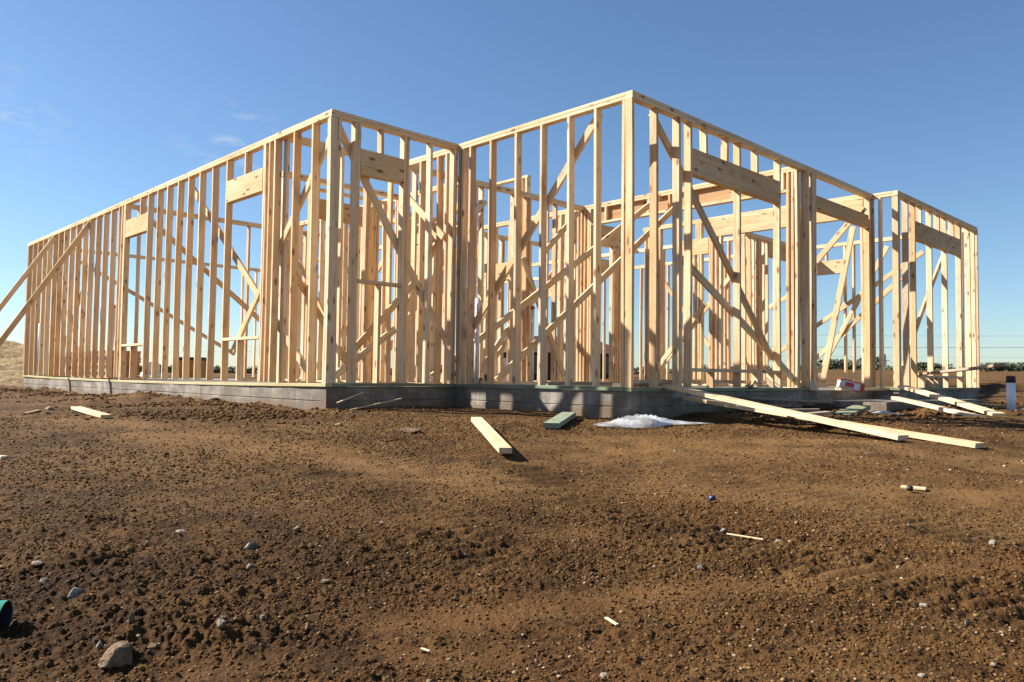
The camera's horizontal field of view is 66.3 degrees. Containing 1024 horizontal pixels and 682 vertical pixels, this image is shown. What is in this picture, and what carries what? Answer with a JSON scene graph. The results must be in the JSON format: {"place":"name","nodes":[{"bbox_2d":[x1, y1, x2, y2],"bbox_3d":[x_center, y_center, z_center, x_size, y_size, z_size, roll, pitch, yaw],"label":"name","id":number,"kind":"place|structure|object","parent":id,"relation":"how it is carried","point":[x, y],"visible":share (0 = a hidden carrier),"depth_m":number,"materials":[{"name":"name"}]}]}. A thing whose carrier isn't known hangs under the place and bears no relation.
{"place":"outdoors","nodes":[
{"label":"outdoors","id":0,"kind":"place"},
{"bbox_2d":[0,340,77,386],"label":"hill","id":1,"kind":"structure","parent":0,"point":[11,362],"depth_m":21.24,"materials":[{"name":"soil"}]},
{"bbox_2d":[0,370,1023,681],"bbox_3d":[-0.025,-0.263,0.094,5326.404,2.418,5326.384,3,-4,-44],"label":"ground","id":2,"kind":"structure","parent":0,"point":[696,456],"depth_m":2.95,"materials":[{"name":"soil"}]},
{"bbox_2d":[0,600,12,627],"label":"sewer pipe","id":3,"kind":"object","parent":2,"relation":"on","point":[6,610],"visible":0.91,"depth_m":2.02,"materials":[{"name":"teal plastic"}]},
{"bbox_2d":[22,410,40,413],"bbox_3d":[-4.975,0.733,8.126,0.050,0.011,0.486,1,-1,-17],"label":"lath","id":4,"kind":"object","parent":2,"relation":"on","point":[29,412],"visible":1,"depth_m":8.07,"materials":[{"name":"beige wood"}]},
{"bbox_2d":[31,560,43,565],"bbox_3d":[-1.479,0.694,2.444,0.036,0.016,0.038,3,-4,-44],"label":"rock","id":5,"kind":"object","parent":2,"relation":"on","point":[37,563],"visible":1,"depth_m":2.44,"materials":[{"name":"stone"}]},
{"bbox_2d":[40,578,49,583],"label":"rock","id":6,"kind":"object","parent":2,"relation":"on","point":[44,580],"visible":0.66,"depth_m":2.30,"materials":[{"name":"stone"}]},
{"bbox_2d":[67,587,85,598],"bbox_3d":[-1.226,0.715,2.211,0.044,0.037,0.046,1,-3,-7],"label":"rock","id":7,"kind":"object","parent":2,"relation":"on","point":[75,592],"visible":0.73,"depth_m":2.20,"materials":[{"name":"stone"}]},
{"bbox_2d":[71,406,112,417],"bbox_3d":[-4.163,0.700,7.735,0.101,0.033,1.453,3,-2,-39],"label":"lumber offcut","id":8,"kind":"object","parent":2,"relation":"on","point":[91,412],"visible":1,"depth_m":7.59,"materials":[{"name":"beige wood"}]},
{"bbox_2d":[96,640,102,649],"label":"rock","id":9,"kind":"object","parent":2,"relation":"on","point":[99,645],"visible":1,"depth_m":1.87,"materials":[{"name":"stone"}]},
{"bbox_2d":[98,641,132,668],"bbox_3d":[-0.919,0.729,1.819,0.082,0.056,0.076,3,-4,-44],"label":"rock","id":10,"kind":"object","parent":2,"relation":"on","point":[117,654],"visible":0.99,"depth_m":1.79,"materials":[{"name":"stone"}]},
{"bbox_2d":[127,612,135,624],"bbox_3d":[-0.964,0.706,1.982,0.025,0.041,0.019,-1,-3,26],"label":"rock","id":11,"kind":"object","parent":2,"relation":"on","point":[131,620],"visible":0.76,"depth_m":1.98,"materials":[{"name":"stone"}]},
{"bbox_2d":[147,643,158,649],"bbox_3d":[-0.858,0.732,1.874,0.023,0.021,0.022,1,-3,-4],"label":"rock","id":12,"kind":"object","parent":2,"relation":"on","point":[151,646],"visible":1,"depth_m":1.87,"materials":[{"name":"stone"}]},
{"bbox_2d":[179,357,206,376],"bbox_3d":[-12.343,1.161,30.522,0.986,1.036,1.180,1,-3,0],"label":"site container","id":13,"kind":"object","parent":2,"relation":"on","point":[203,367],"visible":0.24,"depth_m":29.98,"materials":[{"name":"orange paint"}]},
{"bbox_2d":[216,618,225,628],"bbox_3d":[-0.718,0.700,1.937,0.024,0.026,0.016,1,-3,2],"label":"rock","id":14,"kind":"object","parent":2,"relation":"on","point":[220,623],"visible":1,"depth_m":1.93,"materials":[{"name":"stone"}]},
{"bbox_2d":[246,563,252,570],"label":"rock","id":15,"kind":"object","parent":2,"relation":"on","point":[249,567],"visible":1,"depth_m":2.52,"materials":[{"name":"stone"}]},
{"bbox_2d":[244,542,258,549],"bbox_3d":[-0.936,0.737,2.809,0.055,0.034,0.033,1,-3,-15],"label":"rock","id":16,"kind":"object","parent":2,"relation":"on","point":[251,545],"visible":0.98,"depth_m":2.80,"materials":[{"name":"stone"}]},
{"bbox_2d":[305,622,310,630],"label":"rock","id":17,"kind":"object","parent":2,"relation":"on","point":[308,626],"visible":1,"depth_m":2.00,"materials":[{"name":"stone"}]},
{"bbox_2d":[321,579,330,583],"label":"rock","id":18,"kind":"object","parent":2,"relation":"on","point":[325,581],"visible":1,"depth_m":2.43,"materials":[{"name":"stone"}]},
{"bbox_2d":[336,392,363,402],"bbox_3d":[-1.758,0.614,8.530,0.020,0.013,0.461,-1,11,27],"label":"stake","id":19,"kind":"object","parent":2,"relation":"on","point":[349,397],"visible":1,"depth_m":8.51,"materials":[{"name":"beige wood"}]},
{"bbox_2d":[349,398,401,409],"bbox_3d":[-1.479,0.687,8.527,0.640,0.014,0.021,-10,5,-39],"label":"stake","id":20,"kind":"object","parent":2,"relation":"on","point":[375,404],"visible":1,"depth_m":8.50,"materials":[{"name":"beige wood"}]},
{"bbox_2d":[398,428,420,432],"bbox_3d":[-0.802,0.713,6.245,0.181,0.038,0.128,-1,-3,28],"label":"rock","id":21,"kind":"object","parent":2,"relation":"on","point":[412,430],"visible":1,"depth_m":6.20,"materials":[{"name":"stone"}]},
{"bbox_2d":[0,90,979,419],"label":"house frame","id":22,"kind":"object","parent":2,"relation":"on","point":[344,326],"visible":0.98,"depth_m":10.64,"materials":[{"name":"wood"}]},
{"bbox_2d":[36,323,41,375],"bbox_3d":[-10.368,0.201,17.203,0.110,1.184,0.110,3,-4,-44],"label":"vent pipe","id":23,"kind":"object","parent":22,"relation":"on","point":[38,339],"visible":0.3,"depth_m":17.15,"materials":[{"name":"white plastic"}]},
{"bbox_2d":[70,350,140,377],"bbox_3d":[-7.866,0.456,15.062,0.563,0.500,2.494,3,-4,-44],"label":"plywood stack","id":24,"kind":"object","parent":22,"relation":"on","point":[128,361],"visible":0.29,"depth_m":14.33,"materials":[{"name":"brown wood"}]},
{"bbox_2d":[104,305,115,378],"bbox_3d":[-7.474,0.020,14.605,0.209,1.385,0.121,1,-3,-6],"label":"vent pipe","id":25,"kind":"object","parent":22,"relation":"on","point":[113,328],"visible":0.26,"depth_m":14.60,"materials":[{"name":"white plastic"}]},
{"bbox_2d":[474,298,479,383],"bbox_3d":[-0.469,0.016,10.510,0.068,1.181,0.068,3,-4,-44],"label":"vent pipe","id":26,"kind":"object","parent":22,"relation":"on","point":[476,348],"visible":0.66,"depth_m":10.48,"materials":[{"name":"white plastic"}]},
{"bbox_2d":[480,381,583,383],"bbox_3d":[0.337,0.573,10.771,0.141,0.045,2.277,-1,-3,37],"label":"floor board","id":27,"kind":"object","parent":22,"relation":"on","point":[510,382],"visible":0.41,"depth_m":10.37,"materials":[{"name":"brown wood"}]},
{"bbox_2d":[530,306,534,380],"bbox_3d":[0.325,0.075,12.510,0.068,1.267,0.068,3,-4,-44],"label":"vent pipe","id":28,"kind":"object","parent":22,"relation":"on","point":[532,352],"visible":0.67,"depth_m":12.49,"materials":[{"name":"white plastic"}]},
{"bbox_2d":[573,385,661,387],"bbox_3d":[1.371,0.548,9.372,0.141,0.038,1.923,-2,-4,43],"label":"floor board","id":29,"kind":"object","parent":22,"relation":"on","point":[611,386],"visible":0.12,"depth_m":8.97,"materials":[{"name":"brown wood"}]},
{"bbox_2d":[545,382,620,384],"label":"floor board","id":30,"kind":"object","parent":29,"relation":"on","point":[576,383],"visible":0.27,"depth_m":9.26,"materials":[{"name":"brown wood"}]},
{"bbox_2d":[612,383,671,386],"bbox_3d":[1.568,0.499,8.936,0.140,0.040,1.698,-1,-3,32],"label":"floor board","id":31,"kind":"object","parent":22,"relation":"on","point":[634,384],"visible":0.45,"depth_m":8.51,"materials":[{"name":"brown wood"}]},
{"bbox_2d":[633,379,766,383],"bbox_3d":[2.272,0.475,9.147,2.750,0.045,0.141,3,-4,-44],"label":"floor board","id":32,"kind":"object","parent":31,"relation":"on","point":[693,381],"visible":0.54,"depth_m":8.92,"materials":[{"name":"brown wood"}]},
{"bbox_2d":[800,383,817,389],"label":"timber block","id":33,"kind":"structure","parent":22,"relation":"on","point":[813,386],"depth_m":10.49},
{"bbox_2d":[837,379,864,391],"bbox_3d":[4.619,0.606,10.687,0.308,0.174,0.196,1,-3,-12],"label":"carton","id":34,"kind":"object","parent":22,"relation":"on","point":[851,385],"visible":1,"depth_m":10.61,"materials":[{"name":"white cardboard"}]},
{"bbox_2d":[835,388,889,390],"bbox_3d":[5.117,0.701,11.412,1.503,0.044,0.090,3,-3,-40],"label":"lumber offcut","id":35,"kind":"object","parent":22,"relation":"on","point":[870,389],"visible":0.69,"depth_m":11.47,"materials":[{"name":"beige wood"}]},
{"bbox_2d":[918,364,1005,374],"bbox_3d":[6.438,0.428,11.392,0.101,0.044,2.398,1,-5,3],"label":"plank","id":36,"kind":"object","parent":22,"relation":"on","point":[966,369],"visible":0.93,"depth_m":11.04,"materials":[{"name":"beige wood"}]},
{"bbox_2d":[471,417,511,452],"bbox_3d":[-0.168,0.683,5.810,0.089,0.038,1.314,1,3,-11],"label":"lumber offcut","id":37,"kind":"object","parent":2,"relation":"on","point":[496,440],"visible":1,"depth_m":5.61,"materials":[{"name":"beige wood"}]},
{"bbox_2d":[0,397,1023,681],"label":"pebbles","id":38,"kind":"object","parent":2,"relation":"on","point":[530,529],"visible":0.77,"depth_m":2.71,"materials":[{"name":"stone"}]},
{"bbox_2d":[0,386,1023,426],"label":"spoil clods","id":39,"kind":"object","parent":2,"relation":"on","point":[222,412],"visible":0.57,"depth_m":8.24,"materials":[{"name":"soil"}]},
{"bbox_2d":[496,336,608,379],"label":"brick house","id":40,"kind":"structure","parent":2,"relation":"on","point":[549,361],"depth_m":52.52,"materials":[{"name":"orange"}]},
{"bbox_2d":[534,355,536,371],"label":"window","id":41,"kind":"structure","parent":40,"relation":"in","point":[535,357],"depth_m":51.34,"materials":[{"name":"glass"}]},
{"bbox_2d":[606,357,608,372],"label":"window","id":42,"kind":"structure","parent":40,"relation":"in","point":[607,358],"depth_m":52.58,"materials":[{"name":"glass"}]},
{"bbox_2d":[543,412,575,427],"bbox_3d":[0.453,0.730,7.288,0.140,0.045,1.244,0,-1,11],"label":"treated board","id":43,"kind":"object","parent":2,"relation":"on","point":[561,419],"visible":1,"depth_m":7.02,"materials":[{"name":"green wood"}]},
{"bbox_2d":[139,364,1020,374],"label":"scrub","id":44,"kind":"object","parent":2,"relation":"on","point":[249,370],"visible":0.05,"depth_m":201.20,"materials":[{"name":"green plant"}]},
{"bbox_2d":[600,672,607,677],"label":"rock","id":45,"kind":"object","parent":2,"relation":"on","point":[603,674],"visible":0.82,"depth_m":1.85,"materials":[{"name":"stone"}]},
{"bbox_2d":[604,617,618,625],"bbox_3d":[0.277,0.779,2.178,0.010,0.004,0.060,2,-1,-24],"label":"wood splinter","id":46,"kind":"object","parent":2,"relation":"on","point":[611,621],"visible":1,"depth_m":2.17,"materials":[{"name":"beige wood"}]},
{"bbox_2d":[596,414,713,427],"bbox_3d":[1.345,0.740,7.317,1.220,0.122,0.335,1,-3,-16],"label":"plastic sheet","id":47,"kind":"object","parent":2,"relation":"on","point":[656,421],"visible":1,"depth_m":7.19,"materials":[{"name":"white plastic"}]},
{"bbox_2d":[697,564,703,569],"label":"rock","id":48,"kind":"object","parent":2,"relation":"on","point":[700,567],"visible":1,"depth_m":2.73,"materials":[{"name":"stone"}]},
{"bbox_2d":[708,495,715,500],"bbox_3d":[1.020,0.800,3.987,0.036,0.036,0.042,3,-4,-44],"label":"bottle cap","id":49,"kind":"object","parent":2,"relation":"on","point":[712,498],"visible":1,"depth_m":3.98,"materials":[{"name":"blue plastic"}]},
{"bbox_2d":[726,533,762,539],"bbox_3d":[0.949,0.798,3.198,0.153,0.006,0.008,0,-3,39],"label":"twig","id":50,"kind":"object","parent":2,"relation":"on","point":[744,536],"visible":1,"depth_m":3.19,"materials":[{"name":"beige wood"}]},
{"bbox_2d":[766,404,801,407],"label":"scrap board","id":51,"kind":"object","parent":2,"relation":"on","point":[792,406],"visible":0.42,"depth_m":9.47,"materials":[{"name":"beige wood"}]},
{"bbox_2d":[662,384,908,439],"bbox_3d":[2.306,0.605,7.088,0.143,0.039,2.614,2,5,-32],"label":"plank","id":52,"kind":"object","parent":2,"relation":"on","point":[833,422],"visible":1,"depth_m":6.78,"materials":[{"name":"beige wood"}]},
{"bbox_2d":[742,396,832,402],"bbox_3d":[3.483,0.741,9.814,1.882,0.032,0.140,6,-5,-40],"label":"scrap board","id":53,"kind":"object","parent":2,"relation":"on","point":[783,399],"visible":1,"depth_m":9.63,"materials":[{"name":"beige wood"}]},
{"bbox_2d":[790,408,819,411],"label":"scrap board","id":54,"kind":"object","parent":2,"relation":"on","point":[807,409],"visible":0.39,"depth_m":7.64,"materials":[{"name":"beige wood"}]},
{"bbox_2d":[787,411,831,417],"bbox_3d":[2.643,0.655,6.976,0.346,0.031,0.140,-5,-3,2],"label":"scrap board","id":55,"kind":"object","parent":2,"relation":"on","point":[821,413],"visible":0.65,"depth_m":6.91,"materials":[{"name":"beige wood"}]},
{"bbox_2d":[682,396,984,447],"bbox_3d":[2.694,0.698,7.133,0.146,0.041,2.996,2,2,-33],"label":"plank","id":56,"kind":"object","parent":2,"relation":"on","point":[946,440],"visible":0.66,"depth_m":6.38,"materials":[{"name":"beige wood"}]},
{"bbox_2d":[817,358,852,369],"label":"bush","id":57,"kind":"object","parent":2,"relation":"on","point":[836,364],"visible":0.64,"depth_m":94.10,"materials":[{"name":"green plant"}]},
{"bbox_2d":[832,361,860,369],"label":"bush","id":58,"kind":"object","parent":2,"relation":"on","point":[850,367],"visible":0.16,"depth_m":108.34,"materials":[{"name":"green plant"}]},
{"bbox_2d":[832,405,870,414],"bbox_3d":[3.605,0.779,8.425,0.190,0.046,1.368,-1,1,36],"label":"treated board","id":59,"kind":"object","parent":2,"relation":"on","point":[852,410],"visible":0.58,"depth_m":8.59,"materials":[{"name":"green wood"}]},
{"bbox_2d":[848,357,879,369],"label":"bush","id":60,"kind":"object","parent":2,"relation":"on","point":[858,361],"visible":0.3,"depth_m":88.79,"materials":[{"name":"green plant"}]},
{"bbox_2d":[878,354,889,366],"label":"power pylon","id":61,"kind":"object","parent":2,"relation":"on","point":[885,360],"visible":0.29,"depth_m":329.79,"materials":[{"name":"metal"}]},
{"bbox_2d":[873,411,901,414],"bbox_3d":[3.969,0.751,8.249,0.359,0.045,0.151,1,-3,4],"label":"plastic wrap","id":62,"kind":"object","parent":2,"relation":"on","point":[886,412],"visible":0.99,"depth_m":8.24,"materials":[{"name":"white plastic"}]},
{"bbox_2d":[906,485,912,490],"bbox_3d":[2.125,0.787,4.185,0.038,0.034,0.031,3,-4,-44],"label":"bottle cap","id":63,"kind":"object","parent":2,"relation":"on","point":[909,488],"visible":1,"depth_m":4.17,"materials":[{"name":"plastic"}]},
{"bbox_2d":[900,485,925,490],"bbox_3d":[2.177,0.796,4.250,0.121,0.014,0.050,0,-3,32],"label":"wood scrap","id":64,"kind":"object","parent":2,"relation":"on","point":[914,487],"visible":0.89,"depth_m":4.22,"materials":[{"name":"beige wood"}]},
{"bbox_2d":[917,673,925,677],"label":"rock","id":65,"kind":"object","parent":2,"relation":"on","point":[922,675],"visible":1,"depth_m":1.75,"materials":[{"name":"stone"}]},
{"bbox_2d":[919,603,928,606],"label":"rock","id":66,"kind":"object","parent":2,"relation":"on","point":[923,604],"visible":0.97,"depth_m":2.28,"materials":[{"name":"stone"}]},
{"bbox_2d":[917,362,942,369],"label":"bush","id":67,"kind":"object","parent":2,"relation":"on","point":[923,365],"visible":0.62,"depth_m":98.97,"materials":[{"name":"green plant"}]},
{"bbox_2d":[891,396,986,416],"bbox_3d":[4.873,0.765,8.953,0.105,0.040,1.491,1,5,-11],"label":"plank","id":68,"kind":"object","parent":2,"relation":"on","point":[933,406],"visible":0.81,"depth_m":8.98,"materials":[{"name":"beige wood"}]},
{"bbox_2d":[898,385,1005,415],"bbox_3d":[5.581,0.743,10.131,0.144,0.041,3.155,0,2,9],"label":"plank","id":69,"kind":"object","parent":2,"relation":"on","point":[973,407],"visible":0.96,"depth_m":9.71,"materials":[{"name":"beige wood"}]},
{"bbox_2d":[989,540,996,545],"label":"rock","id":70,"kind":"object","parent":2,"relation":"on","point":[993,542],"visible":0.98,"depth_m":3.15,"materials":[{"name":"stone"}]},
{"bbox_2d":[980,362,1007,371],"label":"bush","id":71,"kind":"object","parent":2,"relation":"on","point":[999,368],"visible":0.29,"depth_m":86.54,"materials":[{"name":"green plant"}]},
{"bbox_2d":[968,402,1023,409],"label":"stick","id":72,"kind":"object","parent":2,"relation":"on","point":[996,406],"visible":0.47,"depth_m":10.86,"materials":[{"name":"beige wood"}]},
{"bbox_2d":[983,362,1014,370],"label":"bush","id":73,"kind":"object","parent":2,"relation":"on","point":[1008,369],"visible":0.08,"depth_m":104.46,"materials":[{"name":"green plant"}]},
{"bbox_2d":[1006,376,1015,410],"bbox_3d":[6.485,0.714,10.182,0.112,0.526,0.112,3,-4,-44],"label":"vent pipe","id":74,"kind":"object","parent":2,"relation":"on","point":[1011,392],"visible":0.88,"depth_m":10.14,"materials":[{"name":"white plastic"}]},
{"bbox_2d":[1001,362,1023,370],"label":"bush","id":75,"kind":"object","parent":2,"relation":"on","point":[1018,366],"visible":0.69,"depth_m":97.45,"materials":[{"name":"green plant"}]},
{"bbox_2d":[0,0,1023,368],"label":"sky","id":76,"kind":"structure","parent":0,"point":[104,104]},
{"bbox_2d":[769,346,1023,347],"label":"power line","id":77,"kind":"object","parent":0,"point":[950,347],"visible":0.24,"depth_m":300.24,"materials":[{"name":"metal"}]},
{"bbox_3d":[-9.967,1.105,21.959,0.469,0.428,0.388,3,-4,-44],"label":"builders bag","id":78,"kind":"object","parent":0,"visible":0},
{"bbox_2d":[149,361,159,373],"bbox_3d":[-10.109,0.763,21.986,0.419,0.389,0.340,3,-4,-44],"label":"builders bag","id":79,"kind":"object","parent":78,"relation":"on","point":[150,364],"visible":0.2,"depth_m":21.84,"materials":[{"name":"white fabric"}]}
]}

